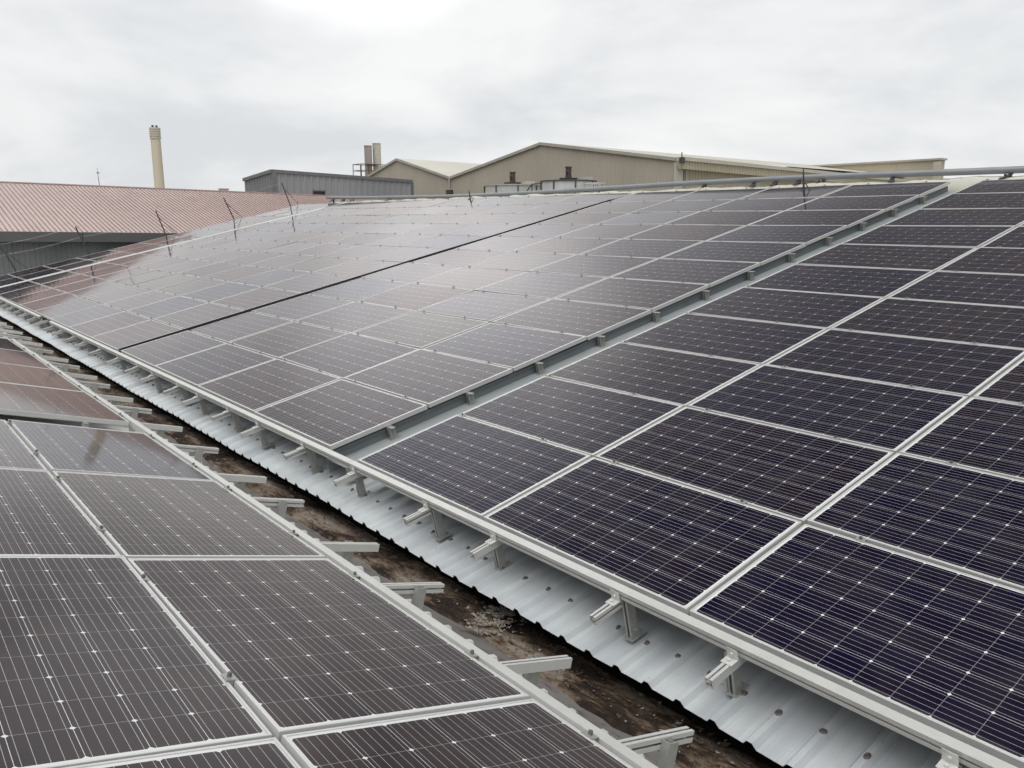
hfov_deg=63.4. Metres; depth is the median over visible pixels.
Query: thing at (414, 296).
solar panel
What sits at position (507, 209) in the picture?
solar panel
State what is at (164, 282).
solar panel
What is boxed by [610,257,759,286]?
solar panel
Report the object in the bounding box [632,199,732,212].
solar panel
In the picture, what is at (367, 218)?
solar panel
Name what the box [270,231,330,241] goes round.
solar panel
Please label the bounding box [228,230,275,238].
solar panel
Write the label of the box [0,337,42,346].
mounting rail
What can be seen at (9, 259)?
safety post
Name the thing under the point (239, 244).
solar panel
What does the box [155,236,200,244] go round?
solar panel
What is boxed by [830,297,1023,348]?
solar panel
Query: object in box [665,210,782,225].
solar panel
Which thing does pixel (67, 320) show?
solar panel
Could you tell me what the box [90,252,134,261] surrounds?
solar panel
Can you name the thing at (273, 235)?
solar panel
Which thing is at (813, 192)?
solar panel
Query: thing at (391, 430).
support leg
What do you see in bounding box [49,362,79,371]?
mounting rail
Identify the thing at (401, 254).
solar panel
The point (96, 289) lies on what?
solar panel
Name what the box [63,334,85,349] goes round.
mounting rail
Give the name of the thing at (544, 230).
solar panel
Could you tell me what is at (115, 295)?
solar panel
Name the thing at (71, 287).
solar panel
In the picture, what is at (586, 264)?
solar panel
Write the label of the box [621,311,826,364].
solar panel
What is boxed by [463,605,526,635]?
flake heap
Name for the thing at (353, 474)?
mounting rail
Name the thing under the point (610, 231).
solar panel
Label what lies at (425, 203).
solar panel
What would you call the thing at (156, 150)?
chimney
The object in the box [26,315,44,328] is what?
mounting rail
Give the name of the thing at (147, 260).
solar panel
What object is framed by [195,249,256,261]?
solar panel
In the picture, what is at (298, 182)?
grey clad building
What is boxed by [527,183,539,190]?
hand rail
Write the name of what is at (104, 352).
mounting rail
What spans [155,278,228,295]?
solar panel
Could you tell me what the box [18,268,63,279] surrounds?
solar panel
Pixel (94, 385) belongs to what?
mounting rail
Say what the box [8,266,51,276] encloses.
solar panel
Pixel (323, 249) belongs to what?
solar panel
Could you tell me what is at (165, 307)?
solar panel
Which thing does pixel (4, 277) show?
solar panel
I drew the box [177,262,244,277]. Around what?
solar panel
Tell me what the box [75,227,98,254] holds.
safety post
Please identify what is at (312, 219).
solar panel
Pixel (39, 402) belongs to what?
solar panel
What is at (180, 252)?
solar panel
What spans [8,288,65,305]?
solar panel
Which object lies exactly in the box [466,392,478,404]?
support leg
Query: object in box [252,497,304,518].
mounting rail
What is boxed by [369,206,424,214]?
solar panel
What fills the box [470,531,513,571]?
mounting rail
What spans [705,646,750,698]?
mounting rail
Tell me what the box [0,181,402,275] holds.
pink roof shed
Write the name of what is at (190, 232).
solar panel
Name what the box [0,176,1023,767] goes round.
factory building
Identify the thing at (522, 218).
solar panel
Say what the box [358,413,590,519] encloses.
solar panel
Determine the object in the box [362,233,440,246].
solar panel
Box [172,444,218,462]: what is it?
mounting rail
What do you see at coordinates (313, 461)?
mounting rail
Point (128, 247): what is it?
solar panel
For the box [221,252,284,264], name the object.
solar panel
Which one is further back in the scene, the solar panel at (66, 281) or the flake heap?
the solar panel at (66, 281)
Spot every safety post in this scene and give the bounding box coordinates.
[0,244,27,271]
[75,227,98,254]
[155,211,170,235]
[223,198,242,219]
[281,183,297,206]
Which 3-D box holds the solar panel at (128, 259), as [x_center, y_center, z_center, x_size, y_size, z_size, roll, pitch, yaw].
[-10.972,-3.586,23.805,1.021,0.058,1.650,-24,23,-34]
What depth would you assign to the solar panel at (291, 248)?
19.72 m
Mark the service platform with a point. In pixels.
(360, 170)
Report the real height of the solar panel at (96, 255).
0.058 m
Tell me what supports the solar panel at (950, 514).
on the mounting rail at (949, 759)
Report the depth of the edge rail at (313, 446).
8.54 m
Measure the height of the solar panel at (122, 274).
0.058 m
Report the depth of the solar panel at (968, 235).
10.07 m
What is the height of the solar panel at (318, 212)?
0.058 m
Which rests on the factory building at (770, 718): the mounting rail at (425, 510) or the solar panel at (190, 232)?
the mounting rail at (425, 510)
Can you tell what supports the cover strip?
on the factory building at (770, 718)
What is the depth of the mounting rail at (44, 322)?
16.30 m
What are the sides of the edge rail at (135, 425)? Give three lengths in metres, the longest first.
6.994 x 0.070 x 0.065 m
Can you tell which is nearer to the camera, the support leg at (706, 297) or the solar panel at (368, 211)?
the support leg at (706, 297)
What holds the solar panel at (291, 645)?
on the mounting rail at (418, 590)
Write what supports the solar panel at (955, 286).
on the mounting rail at (494, 544)
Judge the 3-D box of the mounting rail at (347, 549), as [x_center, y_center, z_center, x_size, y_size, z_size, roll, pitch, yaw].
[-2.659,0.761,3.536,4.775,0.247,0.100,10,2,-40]
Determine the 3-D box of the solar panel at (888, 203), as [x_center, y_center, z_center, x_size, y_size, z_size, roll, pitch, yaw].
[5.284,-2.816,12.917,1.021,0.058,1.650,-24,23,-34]
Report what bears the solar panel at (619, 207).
on the mounting rail at (136, 368)
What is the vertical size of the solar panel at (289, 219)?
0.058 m
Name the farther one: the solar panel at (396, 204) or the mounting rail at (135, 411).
the solar panel at (396, 204)
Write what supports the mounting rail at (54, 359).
on the factory building at (770, 718)
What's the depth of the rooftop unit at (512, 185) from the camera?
40.93 m
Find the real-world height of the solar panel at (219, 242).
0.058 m
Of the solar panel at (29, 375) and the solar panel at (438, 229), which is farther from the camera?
the solar panel at (438, 229)
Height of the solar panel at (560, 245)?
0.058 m
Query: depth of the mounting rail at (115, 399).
9.04 m
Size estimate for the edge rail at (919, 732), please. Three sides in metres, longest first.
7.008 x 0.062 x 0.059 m
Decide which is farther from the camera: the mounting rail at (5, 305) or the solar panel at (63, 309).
the mounting rail at (5, 305)
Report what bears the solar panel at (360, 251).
on the mounting rail at (73, 338)
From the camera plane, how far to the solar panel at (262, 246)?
21.02 m
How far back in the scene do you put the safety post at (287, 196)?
31.63 m
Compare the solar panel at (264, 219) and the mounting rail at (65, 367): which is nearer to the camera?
the mounting rail at (65, 367)
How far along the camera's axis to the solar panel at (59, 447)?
5.82 m
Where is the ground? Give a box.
[12,231,143,232]
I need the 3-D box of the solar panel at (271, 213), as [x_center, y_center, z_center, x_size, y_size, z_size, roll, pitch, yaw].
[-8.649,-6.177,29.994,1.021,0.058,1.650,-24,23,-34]
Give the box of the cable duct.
[119,199,614,352]
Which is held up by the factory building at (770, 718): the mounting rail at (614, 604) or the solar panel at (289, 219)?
the mounting rail at (614, 604)
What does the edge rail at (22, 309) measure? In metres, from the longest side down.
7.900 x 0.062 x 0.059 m
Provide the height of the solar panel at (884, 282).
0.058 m
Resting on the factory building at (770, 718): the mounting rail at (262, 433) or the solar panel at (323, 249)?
the mounting rail at (262, 433)
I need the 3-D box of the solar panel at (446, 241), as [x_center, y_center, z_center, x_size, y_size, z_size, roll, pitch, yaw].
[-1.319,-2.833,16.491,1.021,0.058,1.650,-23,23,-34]
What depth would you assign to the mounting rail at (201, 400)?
9.31 m
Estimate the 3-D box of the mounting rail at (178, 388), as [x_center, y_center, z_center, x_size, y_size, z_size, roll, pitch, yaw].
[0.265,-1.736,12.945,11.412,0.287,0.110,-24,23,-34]
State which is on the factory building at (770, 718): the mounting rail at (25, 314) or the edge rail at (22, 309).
the mounting rail at (25, 314)
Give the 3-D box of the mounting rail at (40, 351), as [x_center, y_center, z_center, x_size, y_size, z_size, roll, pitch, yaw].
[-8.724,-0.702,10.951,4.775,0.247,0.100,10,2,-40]
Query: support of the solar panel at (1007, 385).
on the mounting rail at (949, 759)
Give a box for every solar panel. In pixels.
[0,274,13,280]
[0,277,24,286]
[0,281,37,293]
[0,284,50,299]
[0,338,26,351]
[0,348,50,368]
[0,363,84,391]
[0,382,128,425]
[0,419,47,470]
[0,468,119,554]
[0,555,271,767]
[6,419,213,480]
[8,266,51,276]
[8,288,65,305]
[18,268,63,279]
[20,293,81,311]
[29,271,78,283]
[34,298,99,319]
[42,274,94,287]
[44,258,85,267]
[50,304,123,328]
[52,471,324,559]
[53,260,99,270]
[53,278,110,292]
[64,737,300,767]
[68,281,130,297]
[69,262,116,273]
[69,311,151,338]
[77,250,118,259]
[82,264,133,277]
[85,286,152,303]
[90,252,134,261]
[91,320,181,350]
[96,267,153,281]
[104,254,154,264]
[105,290,177,310]
[109,243,150,251]
[113,270,174,284]
[119,255,171,266]
[120,330,225,367]
[122,244,167,253]
[127,296,209,319]
[127,558,529,742]
[133,274,200,290]
[137,257,190,270]
[139,236,179,243]
[140,245,187,254]
[153,302,244,328]
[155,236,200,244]
[155,259,216,273]
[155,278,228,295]
[155,343,275,387]
[158,246,208,256]
[170,229,209,236]
[176,237,222,246]
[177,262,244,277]
[178,248,228,259]
[181,282,262,302]
[184,229,229,236]
[189,311,293,343]
[193,238,243,247]
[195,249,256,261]
[198,359,340,413]
[199,222,237,229]
[202,265,274,281]
[205,230,253,237]
[211,287,300,309]
[213,239,267,249]
[214,222,257,229]
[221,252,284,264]
[225,216,266,222]
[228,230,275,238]
[229,321,345,358]
[233,269,311,286]
[235,240,294,251]
[236,222,283,230]
[242,216,286,222]
[247,230,298,240]
[247,254,319,268]
[251,293,354,321]
[254,209,292,215]
[254,379,427,449]
[256,222,308,230]
[260,241,324,253]
[264,272,352,292]
[268,215,314,222]
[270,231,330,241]
[272,209,314,215]
[278,257,357,271]
[279,203,316,209]
[279,332,417,378]
[281,222,334,231]
[281,699,632,767]
[288,243,358,256]
[289,215,338,222]
[295,208,339,215]
[296,203,340,209]
[296,301,413,332]
[297,231,363,242]
[305,223,364,231]
[309,277,407,300]
[311,214,366,222]
[313,259,400,276]
[316,208,367,215]
[321,245,400,258]
[322,202,367,208]
[330,233,397,244]
[335,223,394,232]
[339,215,394,222]
[343,207,395,214]
[343,349,512,407]
[344,201,393,208]
[353,310,488,348]
[357,282,473,310]
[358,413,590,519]
[361,246,447,262]
[361,261,459,282]
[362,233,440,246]
[366,223,433,233]
[368,214,428,223]
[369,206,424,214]
[370,200,422,207]
[399,206,460,214]
[400,198,455,206]
[402,223,478,234]
[403,213,467,223]
[403,234,487,248]
[413,248,508,266]
[413,266,524,290]
[417,290,550,322]
[423,323,586,370]
[434,197,493,205]
[436,204,500,213]
[438,213,513,223]
[443,223,527,235]
[455,235,552,251]
[459,374,683,457]
[464,250,575,271]
[465,196,532,205]
[473,203,546,213]
[476,271,606,298]
[484,213,563,223]
[484,457,801,614]
[492,298,651,339]
[497,223,589,236]
[505,194,578,204]
[511,236,619,253]
[518,202,596,212]
[529,253,657,277]
[536,212,628,224]
[546,340,760,406]
[549,193,630,203]
[554,277,708,311]
[556,223,659,238]
[572,201,663,212]
[581,238,703,258]
[595,406,893,525]
[598,210,699,224]
[609,190,697,201]
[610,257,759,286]
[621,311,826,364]
[623,223,745,240]
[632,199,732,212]
[661,240,805,265]
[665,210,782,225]
[667,188,767,200]
[686,285,883,328]
[687,364,967,454]
[689,524,1023,767]
[704,197,816,210]
[707,224,847,244]
[740,184,850,198]
[745,263,933,297]
[749,208,884,227]
[765,328,1023,398]
[786,194,918,211]
[795,242,975,271]
[807,452,1023,590]
[822,181,949,196]
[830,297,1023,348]
[841,224,1015,247]
[882,206,1023,226]
[887,270,1023,306]
[899,397,1023,480]
[919,192,1023,208]
[936,245,1023,274]
[953,179,1023,193]
[973,357,1023,403]
[981,226,1023,247]
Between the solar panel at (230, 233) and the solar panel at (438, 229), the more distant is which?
the solar panel at (230, 233)
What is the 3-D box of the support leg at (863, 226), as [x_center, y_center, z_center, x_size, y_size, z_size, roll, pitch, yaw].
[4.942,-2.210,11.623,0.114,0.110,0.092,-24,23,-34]
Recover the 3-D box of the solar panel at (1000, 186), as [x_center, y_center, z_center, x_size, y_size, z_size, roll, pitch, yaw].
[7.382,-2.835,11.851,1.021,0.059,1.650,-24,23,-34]
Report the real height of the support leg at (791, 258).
0.110 m
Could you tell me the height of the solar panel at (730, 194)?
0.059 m
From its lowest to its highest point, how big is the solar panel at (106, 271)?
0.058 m
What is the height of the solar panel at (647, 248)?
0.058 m
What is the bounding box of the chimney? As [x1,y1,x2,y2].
[149,125,164,187]
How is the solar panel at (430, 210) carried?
on the mounting rail at (44, 322)
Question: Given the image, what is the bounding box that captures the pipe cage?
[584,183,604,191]
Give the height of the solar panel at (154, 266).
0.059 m
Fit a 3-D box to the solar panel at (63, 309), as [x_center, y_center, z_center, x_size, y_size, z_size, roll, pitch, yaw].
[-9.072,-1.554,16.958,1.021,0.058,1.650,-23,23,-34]
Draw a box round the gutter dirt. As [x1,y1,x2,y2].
[0,317,770,767]
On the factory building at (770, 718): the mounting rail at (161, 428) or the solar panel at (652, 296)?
the mounting rail at (161, 428)
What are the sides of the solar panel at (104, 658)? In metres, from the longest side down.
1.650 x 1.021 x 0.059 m
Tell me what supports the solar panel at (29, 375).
on the mounting rail at (115, 399)
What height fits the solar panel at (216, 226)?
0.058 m
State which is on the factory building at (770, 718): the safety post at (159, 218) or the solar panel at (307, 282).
the safety post at (159, 218)
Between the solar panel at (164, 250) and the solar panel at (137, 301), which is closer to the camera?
the solar panel at (137, 301)
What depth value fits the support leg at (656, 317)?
9.19 m
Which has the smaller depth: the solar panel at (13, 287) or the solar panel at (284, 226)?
the solar panel at (13, 287)
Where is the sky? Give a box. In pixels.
[0,0,1023,191]
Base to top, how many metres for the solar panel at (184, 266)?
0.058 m
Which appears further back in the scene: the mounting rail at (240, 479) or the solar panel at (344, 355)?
the solar panel at (344, 355)
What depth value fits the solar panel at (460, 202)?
22.54 m
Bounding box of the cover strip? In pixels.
[0,207,326,287]
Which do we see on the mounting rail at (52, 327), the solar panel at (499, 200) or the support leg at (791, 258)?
the solar panel at (499, 200)
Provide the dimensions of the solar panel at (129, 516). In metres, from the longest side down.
1.650 x 1.050 x 0.060 m
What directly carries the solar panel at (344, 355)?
on the mounting rail at (236, 420)
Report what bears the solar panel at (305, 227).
on the mounting rail at (5, 305)
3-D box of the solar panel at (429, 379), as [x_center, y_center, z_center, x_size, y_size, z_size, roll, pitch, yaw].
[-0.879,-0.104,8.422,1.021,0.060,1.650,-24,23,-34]
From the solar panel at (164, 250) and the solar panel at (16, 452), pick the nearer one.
the solar panel at (16, 452)
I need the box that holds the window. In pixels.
[314,191,324,194]
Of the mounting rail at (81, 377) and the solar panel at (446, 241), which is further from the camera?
the solar panel at (446, 241)
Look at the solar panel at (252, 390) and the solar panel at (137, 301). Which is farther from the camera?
the solar panel at (137, 301)
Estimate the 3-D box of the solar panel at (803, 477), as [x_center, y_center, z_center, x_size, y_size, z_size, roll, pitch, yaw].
[1.493,0.470,5.516,1.021,0.058,1.650,-24,23,-34]
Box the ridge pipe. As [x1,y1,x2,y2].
[326,166,1023,202]
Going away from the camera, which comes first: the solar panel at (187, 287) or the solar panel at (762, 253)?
the solar panel at (762, 253)
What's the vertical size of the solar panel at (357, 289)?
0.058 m
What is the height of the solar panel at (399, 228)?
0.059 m
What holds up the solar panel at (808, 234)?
on the mounting rail at (262, 433)
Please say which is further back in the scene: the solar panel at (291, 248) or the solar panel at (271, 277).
the solar panel at (291, 248)
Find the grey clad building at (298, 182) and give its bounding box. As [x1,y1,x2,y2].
[242,169,413,195]
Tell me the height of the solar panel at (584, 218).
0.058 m
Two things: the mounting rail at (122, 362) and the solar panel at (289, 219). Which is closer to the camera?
the mounting rail at (122, 362)
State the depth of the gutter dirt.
4.99 m
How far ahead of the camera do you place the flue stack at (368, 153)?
73.72 m
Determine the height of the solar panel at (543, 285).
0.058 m
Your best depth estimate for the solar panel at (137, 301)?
16.19 m
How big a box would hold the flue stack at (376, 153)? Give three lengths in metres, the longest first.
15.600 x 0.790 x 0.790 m
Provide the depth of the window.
56.65 m
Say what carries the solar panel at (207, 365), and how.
on the mounting rail at (156, 379)
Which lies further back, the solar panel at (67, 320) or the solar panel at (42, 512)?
the solar panel at (67, 320)
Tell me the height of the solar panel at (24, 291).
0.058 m
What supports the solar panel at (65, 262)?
on the mounting rail
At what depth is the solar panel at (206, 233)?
26.99 m
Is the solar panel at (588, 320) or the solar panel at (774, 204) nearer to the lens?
the solar panel at (588, 320)
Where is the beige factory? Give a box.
[367,142,950,194]
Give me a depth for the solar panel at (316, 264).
16.61 m
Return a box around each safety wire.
[5,184,276,243]
[11,195,272,253]
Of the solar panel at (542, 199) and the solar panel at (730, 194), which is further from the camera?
the solar panel at (542, 199)
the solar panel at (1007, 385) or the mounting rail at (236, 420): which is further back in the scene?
the mounting rail at (236, 420)
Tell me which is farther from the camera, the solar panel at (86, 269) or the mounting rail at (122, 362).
the solar panel at (86, 269)
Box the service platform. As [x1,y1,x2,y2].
[353,163,383,175]
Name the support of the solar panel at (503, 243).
on the mounting rail at (136, 368)
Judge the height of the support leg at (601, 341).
0.110 m
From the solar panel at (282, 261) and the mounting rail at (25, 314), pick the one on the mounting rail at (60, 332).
the solar panel at (282, 261)
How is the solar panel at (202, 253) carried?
on the mounting rail at (12, 307)
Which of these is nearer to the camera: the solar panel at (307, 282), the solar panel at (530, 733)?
the solar panel at (530, 733)
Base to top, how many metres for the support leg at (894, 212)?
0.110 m
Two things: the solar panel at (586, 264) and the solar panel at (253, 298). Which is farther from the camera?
the solar panel at (253, 298)
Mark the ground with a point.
(44, 231)
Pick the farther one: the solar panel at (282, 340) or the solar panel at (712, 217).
the solar panel at (712, 217)
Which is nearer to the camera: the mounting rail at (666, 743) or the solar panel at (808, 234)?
the mounting rail at (666, 743)
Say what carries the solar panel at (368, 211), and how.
on the mounting rail at (5, 305)
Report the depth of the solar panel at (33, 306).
18.23 m
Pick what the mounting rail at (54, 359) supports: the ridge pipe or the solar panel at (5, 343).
the solar panel at (5, 343)
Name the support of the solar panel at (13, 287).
on the mounting rail
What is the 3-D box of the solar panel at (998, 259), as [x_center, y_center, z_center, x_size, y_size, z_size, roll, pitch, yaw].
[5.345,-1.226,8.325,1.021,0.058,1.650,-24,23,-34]
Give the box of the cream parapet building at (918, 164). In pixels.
[791,158,947,179]
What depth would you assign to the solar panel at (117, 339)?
13.05 m
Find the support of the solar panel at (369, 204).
on the mounting rail
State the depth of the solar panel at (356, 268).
15.33 m
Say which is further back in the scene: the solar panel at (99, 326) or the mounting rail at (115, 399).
the solar panel at (99, 326)
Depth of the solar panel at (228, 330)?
12.18 m
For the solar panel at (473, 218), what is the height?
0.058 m
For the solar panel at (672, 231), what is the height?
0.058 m
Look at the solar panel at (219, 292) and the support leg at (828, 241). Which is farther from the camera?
the solar panel at (219, 292)
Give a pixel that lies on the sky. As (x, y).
(235, 90)
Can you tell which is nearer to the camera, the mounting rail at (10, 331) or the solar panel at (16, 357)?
the solar panel at (16, 357)
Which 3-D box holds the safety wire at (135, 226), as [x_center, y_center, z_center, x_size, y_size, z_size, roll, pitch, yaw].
[-12.964,-5.390,28.401,11.087,2.568,0.131,-9,14,-37]
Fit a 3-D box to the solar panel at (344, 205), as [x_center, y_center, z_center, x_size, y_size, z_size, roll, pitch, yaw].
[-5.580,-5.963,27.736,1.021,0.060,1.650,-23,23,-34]
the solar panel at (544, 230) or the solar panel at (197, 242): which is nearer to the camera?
the solar panel at (544, 230)
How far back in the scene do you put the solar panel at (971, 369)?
6.52 m
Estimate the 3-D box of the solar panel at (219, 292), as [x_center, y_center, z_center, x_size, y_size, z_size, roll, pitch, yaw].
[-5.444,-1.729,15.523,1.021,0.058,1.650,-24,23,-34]
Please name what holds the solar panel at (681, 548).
on the mounting rail at (614, 604)
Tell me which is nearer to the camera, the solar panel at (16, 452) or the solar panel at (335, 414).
the solar panel at (16, 452)
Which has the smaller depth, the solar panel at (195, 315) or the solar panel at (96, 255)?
the solar panel at (195, 315)
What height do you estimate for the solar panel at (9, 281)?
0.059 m
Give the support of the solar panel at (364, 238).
on the mounting rail at (52, 327)
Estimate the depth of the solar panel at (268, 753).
2.24 m
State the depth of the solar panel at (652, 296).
9.99 m
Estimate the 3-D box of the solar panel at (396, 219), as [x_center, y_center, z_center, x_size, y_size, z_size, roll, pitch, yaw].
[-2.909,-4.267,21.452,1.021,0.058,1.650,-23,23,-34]
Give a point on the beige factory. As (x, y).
(538, 162)
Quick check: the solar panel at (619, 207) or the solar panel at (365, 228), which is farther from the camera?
the solar panel at (365, 228)
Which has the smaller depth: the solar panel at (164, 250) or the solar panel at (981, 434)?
the solar panel at (981, 434)
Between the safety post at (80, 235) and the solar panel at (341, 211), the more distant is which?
the safety post at (80, 235)
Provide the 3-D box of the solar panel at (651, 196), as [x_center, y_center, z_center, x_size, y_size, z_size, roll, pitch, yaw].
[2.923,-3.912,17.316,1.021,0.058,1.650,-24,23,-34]
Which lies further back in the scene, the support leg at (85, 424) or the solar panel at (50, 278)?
the solar panel at (50, 278)
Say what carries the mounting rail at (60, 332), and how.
on the factory building at (770, 718)
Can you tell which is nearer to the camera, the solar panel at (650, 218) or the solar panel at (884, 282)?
the solar panel at (884, 282)
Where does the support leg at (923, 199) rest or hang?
on the factory building at (770, 718)
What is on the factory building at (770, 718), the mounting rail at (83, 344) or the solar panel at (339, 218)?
the mounting rail at (83, 344)
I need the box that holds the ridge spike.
[802,168,810,190]
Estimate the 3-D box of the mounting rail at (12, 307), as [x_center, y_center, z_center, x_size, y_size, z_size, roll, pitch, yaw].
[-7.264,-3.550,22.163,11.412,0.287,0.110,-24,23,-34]
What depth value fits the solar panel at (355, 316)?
11.47 m
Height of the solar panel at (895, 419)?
0.059 m
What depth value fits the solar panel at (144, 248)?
25.89 m
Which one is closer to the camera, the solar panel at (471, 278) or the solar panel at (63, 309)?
the solar panel at (471, 278)
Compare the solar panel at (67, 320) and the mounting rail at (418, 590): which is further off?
the solar panel at (67, 320)
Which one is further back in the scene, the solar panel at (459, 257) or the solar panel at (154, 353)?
the solar panel at (459, 257)
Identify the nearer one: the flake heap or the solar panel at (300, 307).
the flake heap
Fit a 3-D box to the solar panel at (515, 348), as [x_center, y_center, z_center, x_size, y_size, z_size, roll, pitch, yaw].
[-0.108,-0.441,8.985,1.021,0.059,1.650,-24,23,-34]
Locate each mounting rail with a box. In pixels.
[0,302,13,311]
[0,324,12,336]
[0,329,22,338]
[0,333,31,340]
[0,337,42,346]
[2,414,182,438]
[4,304,20,315]
[12,308,27,319]
[17,312,34,323]
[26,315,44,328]
[26,347,53,354]
[33,319,52,331]
[38,355,68,362]
[43,323,63,337]
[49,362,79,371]
[51,329,72,342]
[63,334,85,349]
[64,372,97,380]
[73,339,92,351]
[76,380,109,393]
[88,346,109,361]
[97,394,132,404]
[106,355,126,372]
[114,405,151,431]
[124,363,152,383]
[138,371,166,391]
[163,382,189,400]
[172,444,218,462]
[182,392,212,414]
[211,406,246,432]
[216,473,266,491]
[240,421,274,447]
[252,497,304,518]
[284,442,324,472]
[320,541,379,562]
[333,466,372,497]
[381,582,444,609]
[404,501,452,540]
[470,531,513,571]
[500,654,572,686]
[589,589,646,641]
[618,726,693,767]
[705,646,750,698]
[935,748,969,767]
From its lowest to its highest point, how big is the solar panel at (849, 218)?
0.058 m
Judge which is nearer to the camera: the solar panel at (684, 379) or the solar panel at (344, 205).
the solar panel at (684, 379)
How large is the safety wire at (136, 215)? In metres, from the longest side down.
11.122 x 2.636 x 0.131 m
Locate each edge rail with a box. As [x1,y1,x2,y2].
[0,297,41,318]
[10,339,147,432]
[49,321,351,467]
[141,428,657,767]
[348,460,1017,767]
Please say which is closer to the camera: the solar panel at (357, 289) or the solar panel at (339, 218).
the solar panel at (357, 289)
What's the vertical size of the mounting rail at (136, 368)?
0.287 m
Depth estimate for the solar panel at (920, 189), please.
13.40 m
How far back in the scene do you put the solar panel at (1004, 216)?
10.71 m
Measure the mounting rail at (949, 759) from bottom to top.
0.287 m
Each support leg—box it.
[81,422,89,426]
[387,425,401,439]
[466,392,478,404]
[535,362,546,374]
[597,335,607,346]
[653,312,662,322]
[702,290,711,300]
[747,271,756,280]
[788,253,796,262]
[826,237,833,245]
[860,222,867,230]
[892,209,898,216]
[921,196,927,203]
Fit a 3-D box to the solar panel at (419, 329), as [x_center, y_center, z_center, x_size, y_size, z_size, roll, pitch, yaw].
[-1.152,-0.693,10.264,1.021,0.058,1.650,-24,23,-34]
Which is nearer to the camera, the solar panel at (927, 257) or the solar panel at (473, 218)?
the solar panel at (927, 257)
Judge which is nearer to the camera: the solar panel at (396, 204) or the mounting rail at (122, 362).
the mounting rail at (122, 362)
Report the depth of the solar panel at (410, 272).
13.91 m
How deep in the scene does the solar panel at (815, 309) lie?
8.39 m
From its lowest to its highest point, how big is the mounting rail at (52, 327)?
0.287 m
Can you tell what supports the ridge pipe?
attached to the factory building at (770, 718)
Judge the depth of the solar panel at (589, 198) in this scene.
18.68 m
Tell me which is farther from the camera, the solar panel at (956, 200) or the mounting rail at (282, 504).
the solar panel at (956, 200)
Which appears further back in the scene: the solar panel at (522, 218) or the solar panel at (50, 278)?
the solar panel at (50, 278)
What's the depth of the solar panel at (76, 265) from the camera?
24.72 m
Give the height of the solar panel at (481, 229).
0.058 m
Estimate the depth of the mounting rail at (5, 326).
15.27 m
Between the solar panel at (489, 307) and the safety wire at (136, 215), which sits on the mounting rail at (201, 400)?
the solar panel at (489, 307)
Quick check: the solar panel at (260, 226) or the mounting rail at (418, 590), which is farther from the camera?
the solar panel at (260, 226)
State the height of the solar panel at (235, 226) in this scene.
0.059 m
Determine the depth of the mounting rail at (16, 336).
13.77 m
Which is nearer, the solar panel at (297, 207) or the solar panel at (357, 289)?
the solar panel at (357, 289)
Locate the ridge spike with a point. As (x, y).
(804, 184)
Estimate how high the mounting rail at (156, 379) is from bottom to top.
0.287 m
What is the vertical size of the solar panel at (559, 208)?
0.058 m
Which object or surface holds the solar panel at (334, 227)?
on the mounting rail at (25, 314)
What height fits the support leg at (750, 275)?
0.110 m
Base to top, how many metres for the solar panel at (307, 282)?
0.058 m
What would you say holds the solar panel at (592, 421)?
on the mounting rail at (425, 510)
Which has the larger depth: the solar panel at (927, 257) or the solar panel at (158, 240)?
the solar panel at (158, 240)
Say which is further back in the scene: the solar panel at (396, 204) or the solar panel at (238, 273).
the solar panel at (396, 204)
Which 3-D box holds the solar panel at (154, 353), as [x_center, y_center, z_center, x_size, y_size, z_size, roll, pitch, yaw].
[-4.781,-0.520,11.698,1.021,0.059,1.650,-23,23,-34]
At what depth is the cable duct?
14.01 m
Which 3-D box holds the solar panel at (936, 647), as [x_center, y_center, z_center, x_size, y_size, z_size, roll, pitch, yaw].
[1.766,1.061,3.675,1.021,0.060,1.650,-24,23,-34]
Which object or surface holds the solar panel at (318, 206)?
on the mounting rail
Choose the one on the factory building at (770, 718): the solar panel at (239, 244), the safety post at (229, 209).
the safety post at (229, 209)
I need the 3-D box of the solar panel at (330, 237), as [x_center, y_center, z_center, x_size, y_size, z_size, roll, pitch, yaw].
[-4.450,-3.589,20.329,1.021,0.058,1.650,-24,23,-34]
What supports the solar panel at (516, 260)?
on the mounting rail at (156, 379)
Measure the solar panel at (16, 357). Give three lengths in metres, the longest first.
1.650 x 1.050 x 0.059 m
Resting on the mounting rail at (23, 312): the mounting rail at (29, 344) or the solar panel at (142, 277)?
the solar panel at (142, 277)
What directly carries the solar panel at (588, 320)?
on the mounting rail at (313, 461)
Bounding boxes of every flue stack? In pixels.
[364,145,376,175]
[372,143,380,171]
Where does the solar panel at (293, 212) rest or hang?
on the mounting rail
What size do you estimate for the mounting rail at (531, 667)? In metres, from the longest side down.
4.775 x 0.247 x 0.100 m
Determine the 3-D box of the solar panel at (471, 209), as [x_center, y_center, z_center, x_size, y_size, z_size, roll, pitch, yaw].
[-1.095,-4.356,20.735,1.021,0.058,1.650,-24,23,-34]
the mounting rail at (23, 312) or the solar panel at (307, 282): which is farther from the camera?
the mounting rail at (23, 312)
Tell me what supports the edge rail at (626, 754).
on the mounting rail at (418, 590)
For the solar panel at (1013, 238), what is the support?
on the mounting rail at (494, 544)
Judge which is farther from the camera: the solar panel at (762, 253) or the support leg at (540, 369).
the solar panel at (762, 253)
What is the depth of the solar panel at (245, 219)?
29.46 m
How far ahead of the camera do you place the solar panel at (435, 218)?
20.15 m

